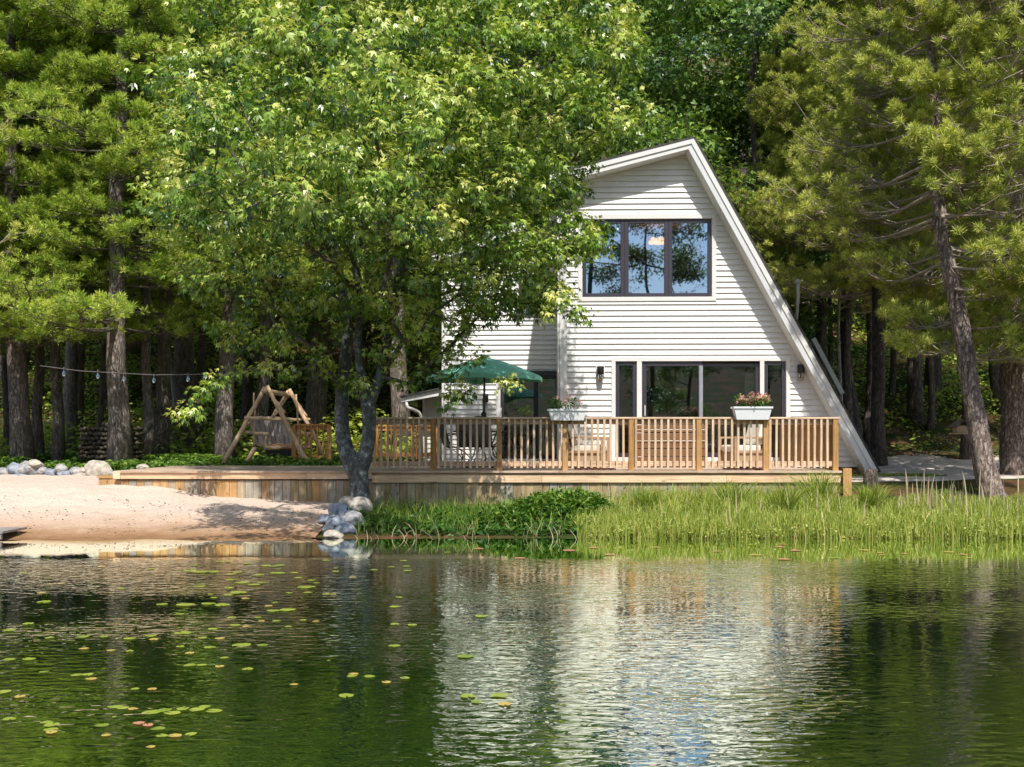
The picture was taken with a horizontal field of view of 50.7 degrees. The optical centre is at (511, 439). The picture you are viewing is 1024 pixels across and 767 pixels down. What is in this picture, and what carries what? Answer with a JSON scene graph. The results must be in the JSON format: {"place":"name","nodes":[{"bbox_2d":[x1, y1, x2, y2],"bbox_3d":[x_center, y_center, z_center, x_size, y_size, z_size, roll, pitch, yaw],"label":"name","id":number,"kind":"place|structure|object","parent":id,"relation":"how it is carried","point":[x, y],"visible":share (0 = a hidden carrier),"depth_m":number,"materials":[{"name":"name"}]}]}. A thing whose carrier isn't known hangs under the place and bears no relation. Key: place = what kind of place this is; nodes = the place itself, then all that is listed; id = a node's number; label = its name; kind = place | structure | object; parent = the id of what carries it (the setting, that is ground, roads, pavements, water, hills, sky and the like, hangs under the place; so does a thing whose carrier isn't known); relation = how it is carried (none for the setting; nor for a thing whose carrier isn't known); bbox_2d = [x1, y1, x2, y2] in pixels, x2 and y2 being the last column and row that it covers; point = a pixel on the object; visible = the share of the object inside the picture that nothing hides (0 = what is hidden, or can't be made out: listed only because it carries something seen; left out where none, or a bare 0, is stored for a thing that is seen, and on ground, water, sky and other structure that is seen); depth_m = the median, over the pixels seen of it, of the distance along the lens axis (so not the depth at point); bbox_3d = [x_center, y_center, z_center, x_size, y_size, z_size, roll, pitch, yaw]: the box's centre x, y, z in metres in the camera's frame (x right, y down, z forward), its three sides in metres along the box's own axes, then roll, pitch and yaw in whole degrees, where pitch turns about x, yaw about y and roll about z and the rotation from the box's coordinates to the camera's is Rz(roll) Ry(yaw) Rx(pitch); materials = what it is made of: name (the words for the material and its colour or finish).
{"place":"outdoors","nodes":[
{"label":"outdoors","id":0,"kind":"place"},
{"bbox_2d":[0,474,332,540],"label":"beach","id":1,"kind":"structure","parent":0,"point":[37,494],"depth_m":16.67,"materials":[{"name":"sand"}]},
{"bbox_2d":[0,495,324,533],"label":"beach debris","id":2,"kind":"object","parent":1,"relation":"on","point":[171,514],"visible":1,"depth_m":16.34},
{"bbox_2d":[0,538,1023,766],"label":"water","id":3,"kind":"structure","parent":0,"point":[696,652],"depth_m":6.95,"materials":[{"name":"liquid"}]},
{"bbox_2d":[0,527,26,538],"bbox_3d":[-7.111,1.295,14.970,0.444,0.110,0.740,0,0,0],"label":"dock","id":4,"kind":"object","parent":3,"relation":"on","point":[6,529],"visible":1,"depth_m":14.96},
{"bbox_2d":[334,522,355,533],"bbox_3d":[-2.397,1.294,15.403,0.303,0.231,0.284,0,0,27],"label":"rock","id":5,"kind":"object","parent":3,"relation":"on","point":[346,528],"visible":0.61,"depth_m":15.34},
{"bbox_2d":[340,510,364,527],"bbox_3d":[-2.345,1.182,15.904,0.379,0.297,0.283,13,-1,-6],"label":"rock","id":6,"kind":"object","parent":3,"relation":"on","point":[348,516],"visible":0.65,"depth_m":15.83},
{"bbox_2d":[0,55,1023,537],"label":"ground","id":7,"kind":"structure","parent":0,"point":[896,435],"depth_m":39.31,"materials":[{"name":"soil"}]},
{"bbox_2d":[6,462,18,473],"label":"rock","id":8,"kind":"object","parent":7,"relation":"on","point":[12,467],"visible":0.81,"depth_m":21.28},
{"bbox_2d":[1,71,27,455],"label":"bare tree","id":9,"kind":"object","parent":7,"relation":"on","point":[5,397],"visible":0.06,"depth_m":29.86,"materials":[{"name":"brown plant"}]},
{"bbox_2d":[0,112,35,272],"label":"red pine","id":10,"kind":"object","parent":7,"relation":"on","point":[14,133],"visible":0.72,"depth_m":22.44,"materials":[{"name":"green plant"}]},
{"bbox_2d":[17,461,36,474],"bbox_3d":[-9.558,0.582,21.405,0.462,0.298,0.366,13,-1,-3],"label":"rock","id":11,"kind":"object","parent":7,"relation":"on","point":[23,467],"visible":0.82,"depth_m":21.27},
{"bbox_2d":[0,12,89,457],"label":"white pine","id":12,"kind":"object","parent":7,"relation":"on","point":[36,418],"visible":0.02,"depth_m":27.46,"materials":[{"name":"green plant"}]},
{"bbox_2d":[2,0,114,448],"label":"white pine","id":13,"kind":"object","parent":7,"relation":"on","point":[71,399],"depth_m":32.37,"materials":[{"name":"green plant"}]},
{"bbox_2d":[0,0,134,462],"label":"white pine","id":14,"kind":"object","parent":7,"relation":"on","point":[58,443],"visible":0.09,"depth_m":26.11,"materials":[{"name":"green plant"}]},
{"bbox_2d":[0,5,158,346],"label":"white pine","id":15,"kind":"object","parent":7,"relation":"on","point":[30,249],"visible":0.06,"depth_m":25.94,"materials":[{"name":"green plant"}]},
{"bbox_2d":[21,122,142,367],"bbox_3d":[-17.799,-8.867,40.249,9.550,17.200,10.742,0,0,-17],"label":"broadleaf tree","id":16,"kind":"object","parent":7,"relation":"on","point":[28,354],"visible":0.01,"depth_m":38.62,"materials":[{"name":"green plant"}]},
{"bbox_2d":[0,0,180,461],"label":"white pine","id":17,"kind":"object","parent":7,"relation":"on","point":[15,343],"visible":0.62,"depth_m":24.02,"materials":[{"name":"green plant"}]},
{"bbox_2d":[84,460,111,475],"bbox_3d":[-8.203,0.588,21.408,0.568,0.371,0.482,11,1,3],"label":"rock","id":18,"kind":"object","parent":7,"relation":"on","point":[96,468],"visible":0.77,"depth_m":21.25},
{"bbox_2d":[0,125,198,430],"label":"white pine","id":19,"kind":"object","parent":7,"relation":"on","point":[80,393],"depth_m":36.98,"materials":[{"name":"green plant"}]},
{"bbox_2d":[92,186,124,454],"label":"bare tree","id":20,"kind":"object","parent":7,"relation":"on","point":[101,405],"visible":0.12,"depth_m":28.94,"materials":[{"name":"brown plant"}]},
{"bbox_2d":[78,422,144,459],"bbox_3d":[-9.312,0.024,25.125,1.415,0.877,0.508,0,0,0],"label":"firewood stack","id":21,"kind":"object","parent":7,"relation":"on","point":[87,440],"visible":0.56,"depth_m":24.92,"materials":[{"name":"wood"}]},
{"bbox_2d":[0,0,255,466],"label":"white pine","id":22,"kind":"object","parent":7,"relation":"on","point":[116,224],"visible":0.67,"depth_m":23.46,"materials":[{"name":"green plant"}]},
{"bbox_2d":[94,0,204,458],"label":"white pine","id":23,"kind":"object","parent":7,"relation":"on","point":[149,420],"visible":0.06,"depth_m":26.04,"materials":[{"name":"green plant"}]},
{"bbox_2d":[89,0,216,459],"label":"white pine","id":24,"kind":"object","parent":7,"relation":"on","point":[162,420],"visible":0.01,"depth_m":27.52,"materials":[{"name":"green plant"}]},
{"bbox_2d":[42,0,327,451],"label":"white pine","id":25,"kind":"object","parent":7,"relation":"on","point":[183,356],"visible":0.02,"depth_m":31.73,"materials":[{"name":"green plant"}]},
{"bbox_2d":[193,300,206,453],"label":"bare tree","id":26,"kind":"object","parent":7,"relation":"on","point":[201,356],"visible":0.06,"depth_m":30.90,"materials":[{"name":"brown plant"}]},
{"bbox_2d":[0,451,405,470],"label":"plants","id":27,"kind":"object","parent":7,"relation":"on","point":[72,460],"visible":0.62,"depth_m":24.21,"materials":[{"name":"plant"}]},
{"bbox_2d":[108,2,348,434],"bbox_3d":[-8.805,-9.283,35.664,10.540,20.342,10.234,0,0,-14],"label":"tree","id":28,"kind":"object","parent":7,"relation":"on","point":[247,397],"visible":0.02,"depth_m":36.22,"materials":[{"name":"brown plant"}]},
{"bbox_2d":[107,195,381,372],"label":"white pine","id":29,"kind":"object","parent":7,"relation":"on","point":[256,356],"depth_m":45.53,"materials":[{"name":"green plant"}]},
{"bbox_2d":[123,0,372,460],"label":"white pine","id":30,"kind":"object","parent":7,"relation":"on","point":[224,436],"visible":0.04,"depth_m":25.95,"materials":[{"name":"green plant"}]},
{"bbox_2d":[212,5,324,455],"bbox_3d":[-6.675,-7.940,28.821,4.578,18.052,4.180,0,0,-34],"label":"white pine","id":31,"kind":"object","parent":7,"relation":"on","point":[262,406],"depth_m":28.49,"materials":[{"name":"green plant"}]},
{"bbox_2d":[221,385,325,465],"bbox_3d":[-5.430,-0.292,25.150,2.247,1.887,2.108,0,0,0],"label":"log swing frame","id":32,"kind":"object","parent":7,"relation":"on","point":[288,393],"visible":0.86,"depth_m":24.28,"materials":[{"name":"brown wood"}]},
{"bbox_2d":[246,393,309,449],"bbox_3d":[-5.408,-0.416,24.940,0.873,1.310,1.355,0,0,40],"label":"swing bench","id":33,"kind":"object","parent":32,"relation":"hanging from","point":[272,435],"visible":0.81,"depth_m":24.99,"materials":[{"name":"brown wood"}]},
{"bbox_2d":[278,110,286,416],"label":"bare tree","id":34,"kind":"object","parent":7,"relation":"on","point":[281,360],"visible":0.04,"depth_m":33.92,"materials":[{"name":"brown plant"}]},
{"bbox_2d":[268,425,297,460],"bbox_3d":[-5.678,0.131,26.800,0.680,0.970,0.500,0,0,0],"label":"railing","id":35,"kind":"object","parent":7,"relation":"on","point":[285,453],"visible":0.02,"depth_m":26.58,"materials":[{"name":"wood"}]},
{"bbox_2d":[292,424,331,459],"bbox_3d":[-4.565,0.155,24.600,0.894,1.030,0.120,0,0,0],"label":"railing","id":36,"kind":"object","parent":7,"relation":"on","point":[328,427],"visible":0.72,"depth_m":24.55,"materials":[{"name":"orange wood"}]},
{"bbox_2d":[208,10,449,438],"bbox_3d":[-6.380,-10.112,36.393,10.518,21.642,12.390,0,0,14],"label":"white pine","id":37,"kind":"object","parent":7,"relation":"on","point":[315,409],"visible":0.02,"depth_m":35.81,"materials":[{"name":"green plant"}]},
{"bbox_2d":[323,530,343,537],"bbox_3d":[-2.491,1.344,15.094,0.290,0.165,0.256,6,0,-5],"label":"rock","id":38,"kind":"object","parent":7,"relation":"on","point":[332,534],"visible":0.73,"depth_m":15.03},
{"bbox_2d":[326,514,344,527],"bbox_3d":[-2.593,1.216,15.788,0.318,0.237,0.275,-1,0,23],"label":"rock","id":39,"kind":"object","parent":7,"relation":"on","point":[335,520],"visible":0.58,"depth_m":15.72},
{"bbox_2d":[328,503,349,514],"bbox_3d":[-2.596,1.080,16.314,0.329,0.255,0.283,0,0,30],"label":"rock","id":40,"kind":"object","parent":7,"relation":"on","point":[334,508],"visible":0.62,"depth_m":16.24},
{"bbox_2d":[347,496,372,512],"bbox_3d":[-2.348,1.012,16.701,0.407,0.278,0.321,12,-1,-5],"label":"rock","id":41,"kind":"object","parent":7,"relation":"on","point":[360,503],"visible":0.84,"depth_m":16.60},
{"bbox_2d":[269,0,489,445],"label":"white pine","id":42,"kind":"object","parent":7,"relation":"on","point":[399,408],"visible":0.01,"depth_m":32.69,"materials":[{"name":"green plant"}]},
{"bbox_2d":[276,10,492,422],"bbox_3d":[-5.015,-8.648,38.199,9.984,17.982,11.230,0,0,-6],"label":"broadleaf tree","id":43,"kind":"object","parent":7,"relation":"on","point":[355,402],"visible":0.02,"depth_m":37.39,"materials":[{"name":"brown plant"}]},
{"bbox_2d":[116,0,664,498],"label":"maple tree","id":44,"kind":"object","parent":7,"relation":"on","point":[314,150],"visible":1,"depth_m":16.40,"materials":[{"name":"green plant"}]},
{"bbox_2d":[40,352,339,382],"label":"string lights","id":45,"kind":"object","parent":44,"relation":"hanging from","point":[124,373],"visible":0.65,"depth_m":20.20,"materials":[{"name":"grey metal"}]},
{"bbox_2d":[97,463,841,507],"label":"deck","id":46,"kind":"structure","parent":7,"relation":"on","point":[403,482],"depth_m":18.80,"materials":[{"name":"wood"}]},
{"bbox_2d":[376,425,437,460],"bbox_3d":[-2.596,0.140,26.600,1.580,1.000,0.120,0,0,0],"label":"railing","id":47,"kind":"object","parent":46,"relation":"on","point":[384,427],"visible":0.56,"depth_m":26.55,"materials":[{"name":"orange wood"}]},
{"bbox_2d":[440,424,468,466],"bbox_3d":[-1.142,0.043,21.311,0.643,0.990,0.582,0,0,15],"label":"patio chair","id":48,"kind":"object","parent":46,"relation":"on","point":[442,436],"visible":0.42,"depth_m":21.30,"materials":[{"name":"fabric"}]},
{"bbox_2d":[456,424,486,460],"bbox_3d":[-0.859,0.043,22.437,0.582,0.990,0.643,0,0,-20],"label":"patio chair","id":49,"kind":"object","parent":46,"relation":"on","point":[461,436],"visible":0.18,"depth_m":22.58,"materials":[{"name":"fabric"}]},
{"bbox_2d":[465,416,495,467],"bbox_3d":[-0.580,0.043,20.561,0.582,0.990,0.643,0,0,10],"label":"patio chair","id":50,"kind":"object","parent":46,"relation":"on","point":[479,435],"visible":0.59,"depth_m":20.35,"materials":[{"name":"fabric"}]},
{"bbox_2d":[426,355,541,466],"bbox_3d":[-0.544,-0.586,21.600,2.189,2.241,2.188,0,0,-34],"label":"patio umbrella","id":51,"kind":"object","parent":46,"relation":"on","point":[493,368],"visible":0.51,"depth_m":20.96,"materials":[{"name":"fabric"}]},
{"bbox_2d":[502,424,532,460],"bbox_3d":[0.120,0.043,21.806,0.643,0.990,0.582,0,0,-10],"label":"patio chair","id":52,"kind":"object","parent":46,"relation":"on","point":[530,434],"visible":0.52,"depth_m":21.73,"materials":[{"name":"metal"}]},
{"bbox_2d":[568,424,608,467],"bbox_3d":[1.432,0.077,20.910,0.799,0.927,0.720,0,0,15],"label":"armchair","id":53,"kind":"object","parent":46,"relation":"on","point":[582,447],"visible":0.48,"depth_m":20.64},
{"bbox_2d":[372,417,839,470],"bbox_3d":[1.641,0.083,18.918,8.182,0.955,0.145,0,0,0],"label":"railing","id":54,"kind":"object","parent":46,"relation":"on","point":[766,463],"visible":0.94,"depth_m":18.85,"materials":[{"name":"brown wood"}]},
{"bbox_2d":[547,409,587,420],"bbox_3d":[0.963,-0.435,18.840,0.694,0.199,0.250,0,0,0],"label":"flower box","id":55,"kind":"object","parent":54,"relation":"on","point":[566,414],"visible":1,"depth_m":18.74,"materials":[{"name":"white plastic"}]},
{"bbox_2d":[545,394,583,411],"bbox_3d":[0.923,-0.640,18.827,0.698,0.334,0.387,0,0,0],"label":"flowering plant","id":56,"kind":"object","parent":55,"relation":"on","point":[556,400],"visible":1,"depth_m":18.82,"materials":[{"name":"green plant"}]},
{"bbox_2d":[731,406,772,419],"bbox_3d":[4.183,-0.463,18.840,0.687,0.227,0.250,0,0,0],"label":"flower box","id":57,"kind":"object","parent":54,"relation":"on","point":[751,412],"visible":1,"depth_m":18.74,"materials":[{"name":"white plastic"}]},
{"bbox_2d":[732,393,773,405],"bbox_3d":[4.216,-0.672,18.838,0.733,0.346,0.383,0,0,0],"label":"flowering plant","id":58,"kind":"object","parent":57,"relation":"in","point":[751,399],"visible":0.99,"depth_m":18.78,"materials":[{"name":"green plant"}]},
{"bbox_2d":[634,425,704,466],"bbox_3d":[3.077,0.110,21.365,1.388,0.860,0.770,0,0,0],"label":"bench sofa","id":59,"kind":"object","parent":46,"relation":"on","point":[690,433],"visible":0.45,"depth_m":21.01,"materials":[{"name":"wood"}]},
{"bbox_2d":[720,424,761,467],"bbox_3d":[4.512,0.077,20.910,0.799,0.927,0.720,0,0,-15],"label":"armchair","id":60,"kind":"object","parent":46,"relation":"on","point":[741,447],"visible":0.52,"depth_m":20.67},
{"bbox_2d":[779,424,831,469],"bbox_3d":[5.654,0.140,20.840,0.120,1.000,3.612,0,0,0],"label":"railing","id":61,"kind":"object","parent":46,"relation":"on","point":[805,443],"visible":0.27,"depth_m":20.79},
{"bbox_2d":[347,0,594,293],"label":"broadleaf tree","id":62,"kind":"object","parent":7,"relation":"on","point":[572,119],"visible":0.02,"depth_m":37.52,"materials":[{"name":"green plant"}]},
{"bbox_2d":[354,502,593,536],"bbox_3d":[-0.484,1.227,16.775,3.923,0.354,3.408,0,0,0],"label":"ivy","id":63,"kind":"object","parent":7,"relation":"on","point":[440,525],"visible":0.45,"depth_m":15.62,"materials":[{"name":"plant"}]},
{"bbox_2d":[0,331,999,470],"bbox_3d":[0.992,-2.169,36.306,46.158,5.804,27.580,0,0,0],"label":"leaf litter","id":64,"kind":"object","parent":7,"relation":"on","point":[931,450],"visible":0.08,"depth_m":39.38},
{"bbox_2d":[0,279,1000,460],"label":"undergrowth","id":65,"kind":"object","parent":7,"relation":"on","point":[209,430],"visible":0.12,"depth_m":38.75,"materials":[{"name":"plant"}]},
{"bbox_2d":[471,504,535,527],"bbox_3d":[-0.107,1.171,16.114,1.004,0.442,0.909,0,0,0],"label":"shrub","id":66,"kind":"object","parent":7,"relation":"on","point":[513,514],"visible":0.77,"depth_m":15.93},
{"bbox_2d":[400,1,646,244],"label":"white pine","id":67,"kind":"object","parent":7,"relation":"on","point":[519,53],"visible":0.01,"depth_m":38.23,"materials":[{"name":"green plant"}]},
{"bbox_2d":[501,492,581,523],"bbox_3d":[0.479,1.081,16.607,1.324,0.579,1.218,0,0,0],"label":"shrub","id":68,"kind":"object","parent":7,"relation":"on","point":[536,503],"visible":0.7,"depth_m":16.31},
{"bbox_2d":[517,485,588,499],"bbox_3d":[0.772,1.032,17.420,1.408,0.583,1.163,0,0,0],"label":"shrub","id":69,"kind":"object","parent":7,"relation":"on","point":[556,490],"visible":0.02,"depth_m":17.41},
{"bbox_2d":[406,0,716,214],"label":"broadleaf tree","id":70,"kind":"object","parent":7,"relation":"on","point":[570,134],"visible":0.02,"depth_m":36.94,"materials":[{"name":"green plant"}]},
{"bbox_2d":[547,487,619,518],"bbox_3d":[1.057,1.033,16.789,1.257,0.599,1.088,0,0,0],"label":"shrub","id":71,"kind":"object","parent":7,"relation":"on","point":[585,499],"visible":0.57,"depth_m":16.58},
{"bbox_2d":[457,0,766,252],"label":"broadleaf tree","id":72,"kind":"object","parent":7,"relation":"on","point":[661,16],"visible":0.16,"depth_m":30.73,"materials":[{"name":"green plant"}]},
{"bbox_2d":[400,136,880,473],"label":"house","id":73,"kind":"structure","parent":7,"relation":"on","point":[682,294],"depth_m":22.93,"materials":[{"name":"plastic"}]},
{"bbox_2d":[496,371,556,460],"bbox_3d":[0.666,-0.565,25.899,2.092,2.167,0.190,0,0,2],"label":"sliding door","id":74,"kind":"structure","parent":73,"relation":"in","point":[544,374],"depth_m":25.90,"materials":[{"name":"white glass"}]},
{"bbox_2d":[517,275,556,319],"bbox_3d":[0.790,-3.416,25.918,1.361,1.103,0.145,0,0,2],"label":"window","id":75,"kind":"structure","parent":73,"relation":"in","point":[528,314],"depth_m":25.92,"materials":[{"name":"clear glass"}]},
{"bbox_2d":[578,214,715,300],"bbox_3d":[2.864,-3.855,22.959,2.920,1.834,0.145,0,0,2],"label":"window","id":76,"kind":"structure","parent":73,"relation":"in","point":[660,257],"depth_m":22.94,"materials":[{"name":"clear glass"}]},
{"bbox_2d":[611,357,789,460],"bbox_3d":[3.996,-0.637,22.927,3.766,2.221,0.145,0,0,2],"label":"sliding door","id":77,"kind":"structure","parent":73,"relation":"in","point":[639,368],"depth_m":22.90,"materials":[{"name":"white plastic"}]},
{"bbox_2d":[563,4,733,161],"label":"broadleaf tree","id":78,"kind":"object","parent":7,"relation":"on","point":[648,83],"visible":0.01,"depth_m":48.41,"materials":[{"name":"green plant"}]},
{"bbox_2d":[551,0,818,246],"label":"broadleaf tree","id":79,"kind":"object","parent":7,"relation":"on","point":[648,91],"visible":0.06,"depth_m":33.30,"materials":[{"name":"green plant"}]},
{"bbox_2d":[347,466,1023,539],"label":"reed grass","id":80,"kind":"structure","parent":7,"relation":"on","point":[676,505],"depth_m":15.74,"materials":[{"name":"plant"}]},
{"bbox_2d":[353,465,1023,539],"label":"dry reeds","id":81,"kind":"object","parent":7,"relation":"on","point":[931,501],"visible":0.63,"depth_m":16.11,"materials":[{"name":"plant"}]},
{"bbox_2d":[633,17,762,109],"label":"broadleaf tree","id":82,"kind":"object","parent":7,"relation":"on","point":[711,54],"visible":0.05,"depth_m":63.97,"materials":[{"name":"green plant"}]},
{"bbox_2d":[629,0,838,221],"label":"broadleaf tree","id":83,"kind":"object","parent":7,"relation":"on","point":[743,170],"visible":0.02,"depth_m":48.25,"materials":[{"name":"green plant"}]},
{"bbox_2d":[631,0,871,358],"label":"broadleaf tree","id":84,"kind":"object","parent":7,"relation":"on","point":[763,17],"visible":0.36,"depth_m":30.12,"materials":[{"name":"green plant"}]},
{"bbox_2d":[656,2,914,348],"bbox_3d":[9.700,-8.658,37.241,11.230,17.982,9.984,0,0,-27],"label":"broadleaf tree","id":85,"kind":"object","parent":7,"relation":"on","point":[734,78],"visible":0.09,"depth_m":35.98,"materials":[{"name":"green plant"}]},
{"bbox_2d":[718,0,911,372],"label":"red pine","id":86,"kind":"object","parent":7,"relation":"on","point":[796,74],"visible":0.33,"depth_m":29.87,"materials":[{"name":"green plant"}]},
{"bbox_2d":[827,239,832,381],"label":"bare tree","id":87,"kind":"object","parent":7,"relation":"on","point":[830,352],"visible":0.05,"depth_m":37.93,"materials":[{"name":"brown plant"}]},
{"bbox_2d":[820,180,855,401],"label":"bare tree","id":88,"kind":"object","parent":7,"relation":"on","point":[839,347],"visible":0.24,"depth_m":29.46,"materials":[{"name":"brown plant"}]},
{"bbox_2d":[841,468,851,496],"bbox_3d":[5.979,0.890,19.325,0.150,0.760,0.150,0,0,0],"label":"timber post","id":89,"kind":"object","parent":7,"relation":"on","point":[846,479],"visible":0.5,"depth_m":19.25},
{"bbox_2d":[841,263,853,421],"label":"bare tree","id":90,"kind":"object","parent":7,"relation":"on","point":[846,363],"visible":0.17,"depth_m":30.39,"materials":[{"name":"brown plant"}]},
{"bbox_2d":[716,2,990,437],"bbox_3d":[10.732,-8.417,33.664,7.588,19.149,9.618,0,0,-21],"label":"broadleaf tree","id":91,"kind":"object","parent":7,"relation":"on","point":[857,417],"depth_m":34.13,"materials":[{"name":"green plant"}]},
{"bbox_2d":[841,274,871,449],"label":"bare tree","id":92,"kind":"object","parent":7,"relation":"on","point":[866,425],"visible":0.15,"depth_m":32.90,"materials":[{"name":"brown plant"}]},
{"bbox_2d":[863,469,877,484],"bbox_3d":[6.803,0.755,20.500,0.280,0.410,0.273,0,0,0],"label":"tree stump","id":93,"kind":"object","parent":7,"relation":"on","point":[870,476],"visible":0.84,"depth_m":20.39,"materials":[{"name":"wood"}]},
{"bbox_2d":[802,1,942,399],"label":"broadleaf tree","id":94,"kind":"object","parent":7,"relation":"on","point":[938,369],"depth_m":39.98,"materials":[{"name":"brown plant"}]},
{"bbox_2d":[755,0,997,465],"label":"red pine","id":95,"kind":"object","parent":7,"relation":"on","point":[878,449],"visible":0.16,"depth_m":26.85,"materials":[{"name":"green plant"}]},
{"bbox_2d":[756,0,1023,496],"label":"red pine","id":96,"kind":"object","parent":7,"relation":"on","point":[937,137],"visible":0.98,"depth_m":19.80,"materials":[{"name":"green plant"}]},
{"bbox_2d":[948,409,967,433],"bbox_3d":[8.352,-0.709,19.921,0.409,1.213,0.914,0,0,8],"label":"bird feeder","id":97,"kind":"object","parent":96,"relation":"hanging from","point":[959,429],"visible":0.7,"depth_m":20.10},
{"bbox_2d":[888,288,896,399],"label":"bare tree","id":98,"kind":"object","parent":7,"relation":"on","point":[892,379],"visible":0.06,"depth_m":39.91,"materials":[{"name":"brown plant"}]},
{"bbox_2d":[840,473,946,476],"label":"lawn","id":99,"kind":"structure","parent":7,"relation":"on","point":[899,474],"depth_m":22.15,"materials":[{"name":"green plant"}]},
{"bbox_2d":[804,7,994,424],"bbox_3d":[13.555,-10.732,37.323,8.778,21.574,8.106,0,0,23],"label":"red pine","id":100,"kind":"object","parent":7,"relation":"on","point":[914,404],"depth_m":36.86,"materials":[{"name":"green plant"}]},
{"bbox_2d":[797,0,1023,474],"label":"red pine","id":101,"kind":"object","parent":7,"relation":"on","point":[1011,442],"visible":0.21,"depth_m":23.26,"materials":[{"name":"green plant"}]},
{"bbox_2d":[855,0,1006,459],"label":"red pine","id":102,"kind":"object","parent":7,"relation":"on","point":[965,453],"depth_m":29.80,"materials":[{"name":"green plant"}]},
{"bbox_2d":[927,344,934,429],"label":"bare tree","id":103,"kind":"object","parent":7,"relation":"on","point":[931,401],"visible":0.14,"depth_m":35.91,"materials":[{"name":"brown plant"}]},
{"bbox_2d":[939,24,1000,414],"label":"broadleaf tree","id":104,"kind":"object","parent":7,"relation":"on","point":[994,377],"depth_m":38.07,"materials":[{"name":"brown plant"}]},
{"bbox_2d":[840,454,1023,481],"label":"driveway","id":105,"kind":"structure","parent":0,"point":[952,468],"depth_m":25.95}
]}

